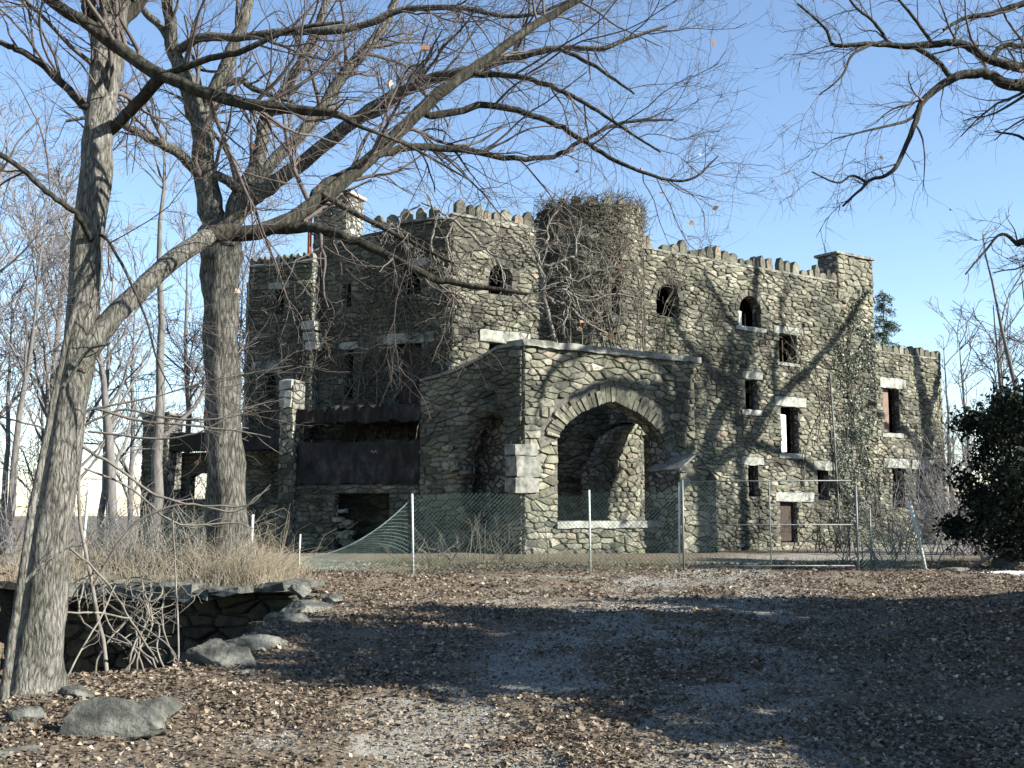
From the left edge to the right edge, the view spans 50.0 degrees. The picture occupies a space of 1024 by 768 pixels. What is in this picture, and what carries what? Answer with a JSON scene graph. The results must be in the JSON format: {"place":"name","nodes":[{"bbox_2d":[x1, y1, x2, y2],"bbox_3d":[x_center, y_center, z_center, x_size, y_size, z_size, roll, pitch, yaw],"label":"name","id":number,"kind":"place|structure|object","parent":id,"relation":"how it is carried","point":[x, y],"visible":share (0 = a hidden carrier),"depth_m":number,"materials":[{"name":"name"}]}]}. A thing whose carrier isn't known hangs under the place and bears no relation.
{"place":"outdoors","nodes":[
{"label":"outdoors","id":0,"kind":"place"},
{"bbox_2d":[0,511,1023,767],"bbox_3d":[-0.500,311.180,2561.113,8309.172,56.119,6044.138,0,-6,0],"label":"ground","id":1,"kind":"structure","parent":0,"point":[998,701],"depth_m":10.40,"materials":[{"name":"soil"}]},
{"bbox_2d":[0,726,10,735],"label":"boulder","id":2,"kind":"object","parent":1,"relation":"on","point":[2,728],"visible":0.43,"depth_m":7.47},
{"bbox_2d":[0,744,46,758],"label":"boulder","id":3,"kind":"object","parent":1,"relation":"on","point":[32,747],"visible":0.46,"depth_m":6.82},
{"bbox_2d":[0,278,47,379],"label":"bare tree","id":4,"kind":"object","parent":1,"relation":"on","point":[6,355],"visible":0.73,"depth_m":52.23,"materials":[{"name":"plant"}]},
{"bbox_2d":[6,705,46,721],"bbox_3d":[-3.533,2.440,7.974,0.269,0.227,0.293,4,-7,-30],"label":"boulder","id":5,"kind":"object","parent":1,"relation":"on","point":[25,712],"visible":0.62,"depth_m":7.88,"materials":[{"name":"stone"}]},
{"bbox_2d":[0,216,71,564],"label":"bare tree","id":6,"kind":"object","parent":1,"relation":"on","point":[6,456],"visible":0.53,"depth_m":52.79,"materials":[{"name":"plant"}]},
{"bbox_2d":[0,174,75,564],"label":"bare tree","id":7,"kind":"object","parent":1,"relation":"on","point":[19,415],"visible":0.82,"depth_m":36.47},
{"bbox_2d":[0,256,85,509],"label":"bare tree","id":8,"kind":"object","parent":1,"relation":"on","point":[39,435],"visible":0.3,"depth_m":59.73,"materials":[{"name":"plant"}]},
{"bbox_2d":[0,81,110,280],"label":"bare tree","id":9,"kind":"object","parent":1,"relation":"on","point":[15,257],"visible":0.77,"depth_m":30.83,"materials":[{"name":"plant"}]},
{"bbox_2d":[0,65,113,427],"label":"bare tree","id":10,"kind":"object","parent":1,"relation":"on","point":[13,383],"visible":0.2,"depth_m":62.62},
{"bbox_2d":[0,289,126,702],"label":"sapling","id":11,"kind":"object","parent":1,"relation":"on","point":[22,579],"visible":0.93,"depth_m":8.73,"materials":[{"name":"grey plant"}]},
{"bbox_2d":[0,437,146,563],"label":"bare shrub","id":12,"kind":"object","parent":1,"relation":"on","point":[14,523],"visible":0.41,"depth_m":29.85,"materials":[{"name":"plant"}]},
{"bbox_2d":[57,684,93,698],"bbox_3d":[-3.505,2.485,8.771,0.290,0.161,0.183,-3,-7,27],"label":"boulder","id":13,"kind":"object","parent":1,"relation":"on","point":[75,691],"visible":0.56,"depth_m":8.72,"materials":[{"name":"stone"}]},
{"bbox_2d":[0,57,174,490],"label":"bare tree","id":14,"kind":"object","parent":1,"relation":"on","point":[45,402],"visible":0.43,"depth_m":55.47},
{"bbox_2d":[76,480,98,514],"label":"bare tree","id":15,"kind":"object","parent":1,"relation":"on","point":[86,498],"visible":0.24,"depth_m":117.31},
{"bbox_2d":[23,225,171,478],"bbox_3d":[-16.736,0.696,43.027,4.387,14.406,5.204,-5,-8,38],"label":"bare tree","id":16,"kind":"object","parent":1,"relation":"on","point":[101,445],"visible":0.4,"depth_m":42.43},
{"bbox_2d":[0,501,196,564],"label":"bare shrub","id":17,"kind":"object","parent":1,"relation":"on","point":[96,554],"visible":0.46,"depth_m":24.05,"materials":[{"name":"brown plant"}]},
{"bbox_2d":[20,196,182,559],"bbox_3d":[-11.554,-0.051,30.509,4.140,10.371,2.987,4,-7,-31],"label":"bare tree","id":18,"kind":"object","parent":1,"relation":"on","point":[109,424],"visible":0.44,"depth_m":30.22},
{"bbox_2d":[0,458,205,562],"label":"bare shrub","id":19,"kind":"object","parent":1,"relation":"on","point":[74,535],"visible":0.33,"depth_m":28.00,"materials":[{"name":"plant"}]},
{"bbox_2d":[22,467,202,559],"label":"bare shrub","id":20,"kind":"object","parent":1,"relation":"on","point":[117,525],"visible":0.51,"depth_m":27.26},
{"bbox_2d":[59,696,166,740],"bbox_3d":[-2.691,2.337,7.510,0.686,0.395,0.378,0,-6,0],"label":"boulder","id":21,"kind":"object","parent":1,"relation":"on","point":[109,716],"visible":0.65,"depth_m":7.39,"materials":[{"name":"stone"}]},
{"bbox_2d":[58,182,189,556],"bbox_3d":[-18.219,0.032,50.311,6.327,18.780,5.428,-4,-7,30],"label":"bare tree","id":22,"kind":"object","parent":1,"relation":"on","point":[102,503],"visible":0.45,"depth_m":50.43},
{"bbox_2d":[66,512,201,675],"bbox_3d":[-4.155,2.367,12.028,1.840,1.923,4.574,3,-7,-25],"label":"vine tangle","id":23,"kind":"object","parent":1,"relation":"on","point":[148,605],"visible":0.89,"depth_m":12.41,"materials":[{"name":"brown plant"}]},
{"bbox_2d":[69,514,205,565],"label":"bare shrub","id":24,"kind":"object","parent":1,"relation":"on","point":[152,543],"visible":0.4,"depth_m":23.81,"materials":[{"name":"brown plant"}]},
{"bbox_2d":[81,216,195,557],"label":"bare tree","id":25,"kind":"object","parent":1,"relation":"on","point":[129,470],"visible":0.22,"depth_m":74.10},
{"bbox_2d":[1,365,292,673],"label":"sapling","id":26,"kind":"object","parent":1,"relation":"on","point":[97,616],"visible":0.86,"depth_m":11.97,"materials":[{"name":"brown plant"}]},
{"bbox_2d":[99,347,203,531],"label":"bare tree","id":27,"kind":"object","parent":1,"relation":"on","point":[136,475],"visible":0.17,"depth_m":96.71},
{"bbox_2d":[136,695,183,719],"bbox_3d":[-2.638,2.436,8.083,0.418,0.286,0.240,5,-8,-38],"label":"boulder","id":28,"kind":"object","parent":1,"relation":"on","point":[166,706],"visible":0.37,"depth_m":8.05,"materials":[{"name":"stone"}]},
{"bbox_2d":[81,494,250,561],"bbox_3d":[-7.939,3.461,25.173,3.974,1.853,0.107,0,-6,3],"label":"chain link fence","id":29,"kind":"object","parent":1,"relation":"on","point":[86,515],"visible":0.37,"depth_m":25.25,"materials":[{"name":"grey metal"}]},
{"bbox_2d":[0,574,344,674],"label":"retaining wall","id":30,"kind":"structure","parent":1,"relation":"on","point":[225,613],"depth_m":19.97,"materials":[{"name":"stone"}]},
{"bbox_2d":[0,541,344,588],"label":"dry grass","id":31,"kind":"structure","parent":1,"relation":"on","point":[110,575],"depth_m":20.91,"materials":[{"name":"plant"}]},
{"bbox_2d":[0,502,355,585],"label":"tall weeds","id":32,"kind":"object","parent":1,"relation":"on","point":[255,540],"visible":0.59,"depth_m":21.19,"materials":[{"name":"beige plant"}]},
{"bbox_2d":[118,170,246,452],"bbox_3d":[-15.357,-0.880,55.244,8.862,20.592,6.461,4,-8,-33],"label":"bare tree","id":33,"kind":"object","parent":1,"relation":"on","point":[185,323],"visible":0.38,"depth_m":55.66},
{"bbox_2d":[114,88,260,558],"bbox_3d":[-10.204,-1.806,33.574,4.588,14.639,3.154,6,-9,-44],"label":"bare tree","id":34,"kind":"object","parent":1,"relation":"on","point":[157,486],"visible":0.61,"depth_m":33.08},
{"bbox_2d":[177,397,206,498],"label":"bare tree","id":35,"kind":"object","parent":1,"relation":"on","point":[200,480],"visible":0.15,"depth_m":89.04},
{"bbox_2d":[195,424,206,498],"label":"bare tree","id":36,"kind":"object","parent":1,"relation":"on","point":[199,495],"visible":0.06,"depth_m":104.15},
{"bbox_2d":[114,490,289,559],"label":"bare shrub","id":37,"kind":"object","parent":1,"relation":"on","point":[190,529],"visible":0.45,"depth_m":25.16,"materials":[{"name":"brown plant"}]},
{"bbox_2d":[137,515,267,564],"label":"bare shrub","id":38,"kind":"object","parent":1,"relation":"on","point":[200,545],"visible":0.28,"depth_m":23.25,"materials":[{"name":"brown plant"}]},
{"bbox_2d":[180,638,256,667],"bbox_3d":[-2.811,2.687,10.726,0.754,0.380,0.478,-3,-7,24],"label":"boulder","id":39,"kind":"object","parent":1,"relation":"on","point":[219,652],"visible":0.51,"depth_m":10.59,"materials":[{"name":"stone"}]},
{"bbox_2d":[195,389,241,498],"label":"bare tree","id":40,"kind":"object","parent":1,"relation":"on","point":[206,475],"visible":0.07,"depth_m":104.41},
{"bbox_2d":[194,319,243,498],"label":"bare tree","id":41,"kind":"object","parent":1,"relation":"on","point":[203,411],"visible":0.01,"depth_m":108.90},
{"bbox_2d":[164,173,313,429],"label":"bare tree","id":42,"kind":"object","parent":1,"relation":"on","point":[255,256],"visible":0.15,"depth_m":67.09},
{"bbox_2d":[226,669,259,675],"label":"boulder","id":43,"kind":"object","parent":1,"relation":"on","point":[244,671],"visible":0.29,"depth_m":10.07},
{"bbox_2d":[195,234,295,392],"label":"bare tree","id":44,"kind":"object","parent":1,"relation":"on","point":[242,272],"visible":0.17,"depth_m":65.60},
{"bbox_2d":[165,530,326,584],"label":"dry grass","id":45,"kind":"structure","parent":1,"relation":"on","point":[256,554],"depth_m":19.82,"materials":[{"name":"plant"}]},
{"bbox_2d":[224,634,293,650],"bbox_3d":[-2.970,2.954,12.338,0.902,0.312,0.674,-2,-7,18],"label":"boulder","id":46,"kind":"object","parent":1,"relation":"on","point":[255,641],"visible":0.42,"depth_m":12.10,"materials":[{"name":"stone"}]},
{"bbox_2d":[263,611,312,624],"bbox_3d":[-2.997,3.247,14.968,0.668,0.317,0.647,-4,-7,30],"label":"boulder","id":47,"kind":"object","parent":1,"relation":"on","point":[279,617],"visible":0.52,"depth_m":14.76,"materials":[{"name":"stone"}]},
{"bbox_2d":[288,583,311,597],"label":"boulder","id":48,"kind":"object","parent":1,"relation":"on","point":[301,589],"visible":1,"depth_m":18.34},
{"bbox_2d":[279,599,333,613],"bbox_3d":[-3.047,3.354,16.379,0.756,0.254,0.518,4,-7,-32],"label":"boulder","id":49,"kind":"object","parent":1,"relation":"on","point":[303,605],"visible":0.73,"depth_m":16.29,"materials":[{"name":"stone"}]},
{"bbox_2d":[251,499,411,572],"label":"chain link fence","id":50,"kind":"object","parent":1,"relation":"on","point":[331,556],"visible":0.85,"depth_m":25.33,"materials":[{"name":"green metal"}]},
{"bbox_2d":[321,593,343,604],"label":"boulder","id":51,"kind":"object","parent":1,"relation":"on","point":[334,598],"visible":0.71,"depth_m":17.65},
{"bbox_2d":[1,0,772,572],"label":"bare tree","id":52,"kind":"object","parent":1,"relation":"on","point":[225,476],"visible":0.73,"depth_m":21.98,"materials":[{"name":"brown plant"}]},
{"bbox_2d":[0,0,817,697],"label":"bare tree","id":53,"kind":"object","parent":1,"relation":"on","point":[38,664],"visible":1,"depth_m":9.68,"materials":[{"name":"grey plant"}]},
{"bbox_2d":[375,508,496,561],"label":"bare shrub","id":54,"kind":"object","parent":1,"relation":"on","point":[441,538],"visible":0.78,"depth_m":31.52,"materials":[{"name":"brown plant"}]},
{"bbox_2d":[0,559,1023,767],"bbox_3d":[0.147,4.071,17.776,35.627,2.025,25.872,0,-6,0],"label":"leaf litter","id":55,"kind":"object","parent":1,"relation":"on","point":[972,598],"visible":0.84,"depth_m":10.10,"materials":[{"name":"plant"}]},
{"bbox_2d":[462,509,579,564],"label":"bare shrub","id":56,"kind":"object","parent":1,"relation":"on","point":[500,552],"visible":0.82,"depth_m":29.68,"materials":[{"name":"brown plant"}]},
{"bbox_2d":[138,190,947,558],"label":"ruined castle","id":57,"kind":"structure","parent":1,"relation":"on","point":[540,422],"depth_m":45.88,"materials":[{"name":"stone"}]},
{"bbox_2d":[143,264,349,450],"bbox_3d":[-11.732,-0.205,47.112,10.778,9.896,1.331,-2,-7,21],"label":"climbing vine","id":58,"kind":"object","parent":57,"relation":"attached to","point":[260,422],"visible":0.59,"depth_m":46.62,"materials":[{"name":"brown plant"}]},
{"bbox_2d":[251,360,283,398],"bbox_3d":[-10.364,-0.193,46.937,1.597,1.640,0.494,-2,-7,21],"label":"window","id":59,"kind":"structure","parent":57,"relation":"in","point":[277,366],"depth_m":46.84,"materials":[{"name":"grey stone"}]},
{"bbox_2d":[268,282,289,314],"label":"window","id":60,"kind":"structure","parent":57,"relation":"in","point":[279,286],"depth_m":47.08,"materials":[{"name":"grey stone"}]},
{"bbox_2d":[339,342,358,398],"bbox_3d":[-6.835,-0.551,46.169,1.006,2.398,0.492,-2,-7,21],"label":"window","id":61,"kind":"structure","parent":57,"relation":"in","point":[345,345],"depth_m":46.14,"materials":[{"name":"grey stone"}]},
{"bbox_2d":[240,210,508,442],"bbox_3d":[-6.201,-2.070,45.747,13.043,10.924,1.234,-2,-7,21],"label":"climbing vine","id":62,"kind":"object","parent":57,"relation":"attached to","point":[362,359],"visible":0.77,"depth_m":45.32,"materials":[{"name":"brown plant"}]},
{"bbox_2d":[383,331,433,403],"bbox_3d":[-4.179,-0.656,45.120,2.332,2.934,0.495,-2,-7,21],"label":"window","id":63,"kind":"structure","parent":57,"relation":"in","point":[406,356],"depth_m":45.18,"materials":[{"name":"stone"}]},
{"bbox_2d":[392,257,426,294],"bbox_3d":[-4.160,-4.454,45.531,1.579,1.474,0.495,-2,-7,21],"label":"window","id":64,"kind":"structure","parent":57,"relation":"in","point":[419,260],"depth_m":45.26,"materials":[{"name":"grey stone"}]},
{"bbox_2d":[482,258,518,295],"bbox_3d":[-0.590,-4.519,46.206,1.840,1.549,0.491,4,-8,-35],"label":"window","id":65,"kind":"structure","parent":57,"relation":"in","point":[502,262],"depth_m":46.21,"materials":[{"name":"grey stone"}]},
{"bbox_2d":[479,329,529,343],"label":"stone lintel","id":66,"kind":"structure","parent":57,"relation":"in","point":[487,335],"depth_m":45.69,"materials":[{"name":"white stone"}]},
{"bbox_2d":[372,182,657,344],"bbox_3d":[0.060,-4.122,42.919,11.374,7.900,3.246,0,-6,0],"label":"climbing vine","id":67,"kind":"object","parent":57,"relation":"on","point":[543,288],"visible":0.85,"depth_m":42.89,"materials":[{"name":"brown plant"}]},
{"bbox_2d":[518,231,550,338],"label":"climbing vine","id":68,"kind":"object","parent":57,"relation":"attached to","point":[537,320],"visible":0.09,"depth_m":46.93,"materials":[{"name":"brown plant"}]},
{"bbox_2d":[533,173,652,351],"bbox_3d":[3.419,-4.224,48.922,5.887,9.181,5.810,0,-6,0],"label":"climbing vine","id":69,"kind":"object","parent":57,"relation":"attached to","point":[641,302],"visible":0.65,"depth_m":46.88,"materials":[{"name":"brown plant"}]},
{"bbox_2d":[533,177,657,246],"bbox_3d":[4.039,-7.282,48.319,6.399,3.329,4.284,5,-8,-36],"label":"vine thatch","id":70,"kind":"object","parent":57,"relation":"on","point":[641,205],"visible":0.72,"depth_m":47.35,"materials":[{"name":"brown plant"}]},
{"bbox_2d":[652,278,683,317],"bbox_3d":[7.218,-4.044,51.635,2.025,1.787,0.491,4,-8,-35],"label":"window","id":71,"kind":"structure","parent":57,"relation":"in","point":[658,284],"depth_m":51.55,"materials":[{"name":"grey stone"}]},
{"bbox_2d":[644,235,736,444],"bbox_3d":[8.167,-1.227,51.516,7.217,11.942,1.146,4,-7,-31],"label":"climbing vine","id":72,"kind":"object","parent":57,"relation":"attached to","point":[678,287],"visible":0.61,"depth_m":51.80,"materials":[{"name":"brown plant"}]},
{"bbox_2d":[735,289,766,332],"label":"window","id":73,"kind":"structure","parent":57,"relation":"in","point":[758,298],"depth_m":54.62,"materials":[{"name":"grey stone"}]},
{"bbox_2d":[741,371,762,415],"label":"window","id":74,"kind":"structure","parent":57,"relation":"in","point":[747,375],"depth_m":54.20,"materials":[{"name":"grey stone"}]},
{"bbox_2d":[741,456,763,495],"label":"window","id":75,"kind":"structure","parent":57,"relation":"in","point":[745,460],"depth_m":53.85,"materials":[{"name":"white stone"}]},
{"bbox_2d":[773,325,802,366],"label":"window","id":76,"kind":"structure","parent":57,"relation":"in","point":[777,329],"depth_m":56.14,"materials":[{"name":"grey stone"}]},
{"bbox_2d":[775,396,805,458],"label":"window","id":77,"kind":"structure","parent":57,"relation":"in","point":[779,400],"depth_m":55.65,"materials":[{"name":"white stone"}]},
{"bbox_2d":[775,492,813,541],"bbox_3d":[14.157,6.701,55.320,2.863,2.510,0.493,4,-8,-35],"label":"window","id":78,"kind":"structure","parent":57,"relation":"in","point":[786,516],"depth_m":55.17,"materials":[{"name":"brown wood"}]},
{"bbox_2d":[759,289,885,521],"bbox_3d":[16.294,0.855,56.947,9.868,12.605,1.074,4,-8,-35],"label":"climbing vine","id":79,"kind":"object","parent":57,"relation":"attached to","point":[826,393],"visible":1,"depth_m":57.36,"materials":[{"name":"brown plant"}]},
{"bbox_2d":[813,461,834,499],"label":"window","id":80,"kind":"structure","parent":57,"relation":"in","point":[818,465],"depth_m":56.83,"materials":[{"name":"white stone"}]},
{"bbox_2d":[831,288,881,523],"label":"ivy","id":81,"kind":"object","parent":57,"relation":"attached to","point":[844,453],"visible":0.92,"depth_m":58.45,"materials":[{"name":"green plant"}]},
{"bbox_2d":[879,377,905,437],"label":"window","id":82,"kind":"structure","parent":57,"relation":"in","point":[896,383],"depth_m":61.31,"materials":[{"name":"white stone"}]},
{"bbox_2d":[883,458,909,506],"bbox_3d":[21.237,5.491,60.973,2.314,2.699,0.494,4,-8,-35],"label":"window","id":83,"kind":"structure","parent":57,"relation":"in","point":[888,462],"depth_m":60.97,"materials":[{"name":"white stone"}]},
{"bbox_2d":[911,460,933,504],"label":"window","id":84,"kind":"structure","parent":57,"relation":"in","point":[917,463],"depth_m":62.15,"materials":[{"name":"grey stone"}]},
{"bbox_2d":[911,356,962,532],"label":"climbing vine","id":85,"kind":"object","parent":57,"relation":"attached to","point":[935,426],"visible":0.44,"depth_m":63.24,"materials":[{"name":"green plant"}]},
{"bbox_2d":[411,482,680,573],"bbox_3d":[0.853,3.560,26.297,6.548,2.422,0.316,1,-6,-8],"label":"chain link fence","id":86,"kind":"object","parent":1,"relation":"on","point":[590,531],"visible":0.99,"depth_m":26.39,"materials":[{"name":"grey metal"}]},
{"bbox_2d":[351,551,1019,571],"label":"grass","id":87,"kind":"structure","parent":1,"relation":"on","point":[788,561],"depth_m":29.27,"materials":[{"name":"plant"}]},
{"bbox_2d":[681,480,859,570],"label":"pipe gate","id":88,"kind":"structure","parent":1,"relation":"on","point":[723,524],"depth_m":26.61,"materials":[{"name":"metal"}]},
{"bbox_2d":[791,498,880,552],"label":"bare shrub","id":89,"kind":"object","parent":1,"relation":"on","point":[839,532],"visible":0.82,"depth_m":47.47,"materials":[{"name":"brown plant"}]},
{"bbox_2d":[746,0,1023,298],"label":"bare tree","id":90,"kind":"object","parent":1,"relation":"on","point":[996,78],"visible":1,"depth_m":12.78,"materials":[{"name":"brown plant"}]},
{"bbox_2d":[805,485,970,563],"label":"bare shrub","id":91,"kind":"object","parent":1,"relation":"on","point":[848,541],"visible":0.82,"depth_m":31.70,"materials":[{"name":"brown plant"}]},
{"bbox_2d":[874,290,906,347],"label":"conifer tree","id":92,"kind":"object","parent":1,"relation":"on","point":[888,326],"visible":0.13,"depth_m":75.80,"materials":[{"name":"plant"}]},
{"bbox_2d":[860,502,928,570],"bbox_3d":[9.199,3.792,26.434,1.588,1.892,0.221,-1,-6,8],"label":"chain link fence","id":93,"kind":"object","parent":1,"relation":"on","point":[918,538],"visible":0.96,"depth_m":26.42,"materials":[{"name":"grey metal"}]},
{"bbox_2d":[783,453,1014,554],"bbox_3d":[14.797,4.305,39.801,8.237,3.880,6.596,3,-7,-22],"label":"bare shrub","id":94,"kind":"object","parent":1,"relation":"on","point":[911,488],"visible":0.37,"depth_m":40.24,"materials":[{"name":"plant"}]},
{"bbox_2d":[839,487,958,554],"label":"bare shrub","id":95,"kind":"object","parent":1,"relation":"on","point":[897,537],"visible":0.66,"depth_m":39.95,"materials":[{"name":"brown plant"}]},
{"bbox_2d":[824,404,1002,552],"bbox_3d":[19.960,4.231,49.427,10.916,6.907,8.134,0,-6,0],"label":"bare shrub","id":96,"kind":"object","parent":1,"relation":"on","point":[929,485],"visible":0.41,"depth_m":50.40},
{"bbox_2d":[872,394,1023,552],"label":"bare shrub","id":97,"kind":"object","parent":1,"relation":"on","point":[949,434],"visible":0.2,"depth_m":45.17,"materials":[{"name":"plant"}]},
{"bbox_2d":[934,567,968,571],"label":"boulder","id":98,"kind":"object","parent":1,"relation":"on","point":[961,569],"visible":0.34,"depth_m":25.98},
{"bbox_2d":[894,296,1011,546],"bbox_3d":[23.699,1.984,57.806,6.254,13.579,4.328,0,-6,0],"label":"bare tree","id":99,"kind":"object","parent":1,"relation":"on","point":[969,340],"visible":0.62,"depth_m":58.14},
{"bbox_2d":[934,322,979,514],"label":"bare tree","id":100,"kind":"object","parent":1,"relation":"on","point":[948,414],"visible":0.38,"depth_m":75.41,"materials":[{"name":"plant"}]},
{"bbox_2d":[899,437,1017,555],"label":"bare shrub","id":101,"kind":"object","parent":1,"relation":"on","point":[941,514],"visible":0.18,"depth_m":35.67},
{"bbox_2d":[907,460,1021,556],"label":"bare shrub","id":102,"kind":"object","parent":1,"relation":"on","point":[951,509],"visible":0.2,"depth_m":31.87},
{"bbox_2d":[931,391,1023,550],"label":"evergreen shrub","id":103,"kind":"object","parent":1,"relation":"on","point":[975,494],"visible":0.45,"depth_m":30.15,"materials":[{"name":"green plant"}]},
{"bbox_2d":[952,290,1023,548],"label":"bare tree","id":104,"kind":"object","parent":1,"relation":"on","point":[997,358],"visible":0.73,"depth_m":48.26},
{"bbox_2d":[961,541,1015,568],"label":"fallen branch","id":105,"kind":"object","parent":1,"relation":"on","point":[982,560],"visible":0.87,"depth_m":26.97,"materials":[{"name":"wood"}]},
{"bbox_2d":[956,374,1023,562],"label":"evergreen shrub","id":106,"kind":"object","parent":1,"relation":"on","point":[1008,486],"visible":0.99,"depth_m":26.97,"materials":[{"name":"green plant"}]},
{"bbox_2d":[972,237,1023,402],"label":"bare tree","id":107,"kind":"object","parent":1,"relation":"on","point":[1018,336],"visible":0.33,"depth_m":55.55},
{"bbox_2d":[980,200,1023,394],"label":"bare tree","id":108,"kind":"object","parent":1,"relation":"on","point":[1008,357],"visible":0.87,"depth_m":40.55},
{"bbox_2d":[980,313,1023,537],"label":"bare tree","id":109,"kind":"object","parent":1,"relation":"on","point":[1002,359],"visible":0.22,"depth_m":68.11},
{"bbox_2d":[982,571,1023,573],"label":"snow patch","id":110,"kind":"object","parent":1,"relation":"on","point":[1016,572],"visible":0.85,"depth_m":25.13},
{"bbox_2d":[991,554,1020,569],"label":"boulder","id":111,"kind":"object","parent":1,"relation":"on","point":[998,562],"visible":0.69,"depth_m":27.10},
{"bbox_2d":[0,0,1023,515],"label":"sky","id":112,"kind":"structure","parent":0,"point":[911,265],"materials":[{"name":"blue"}]}
]}

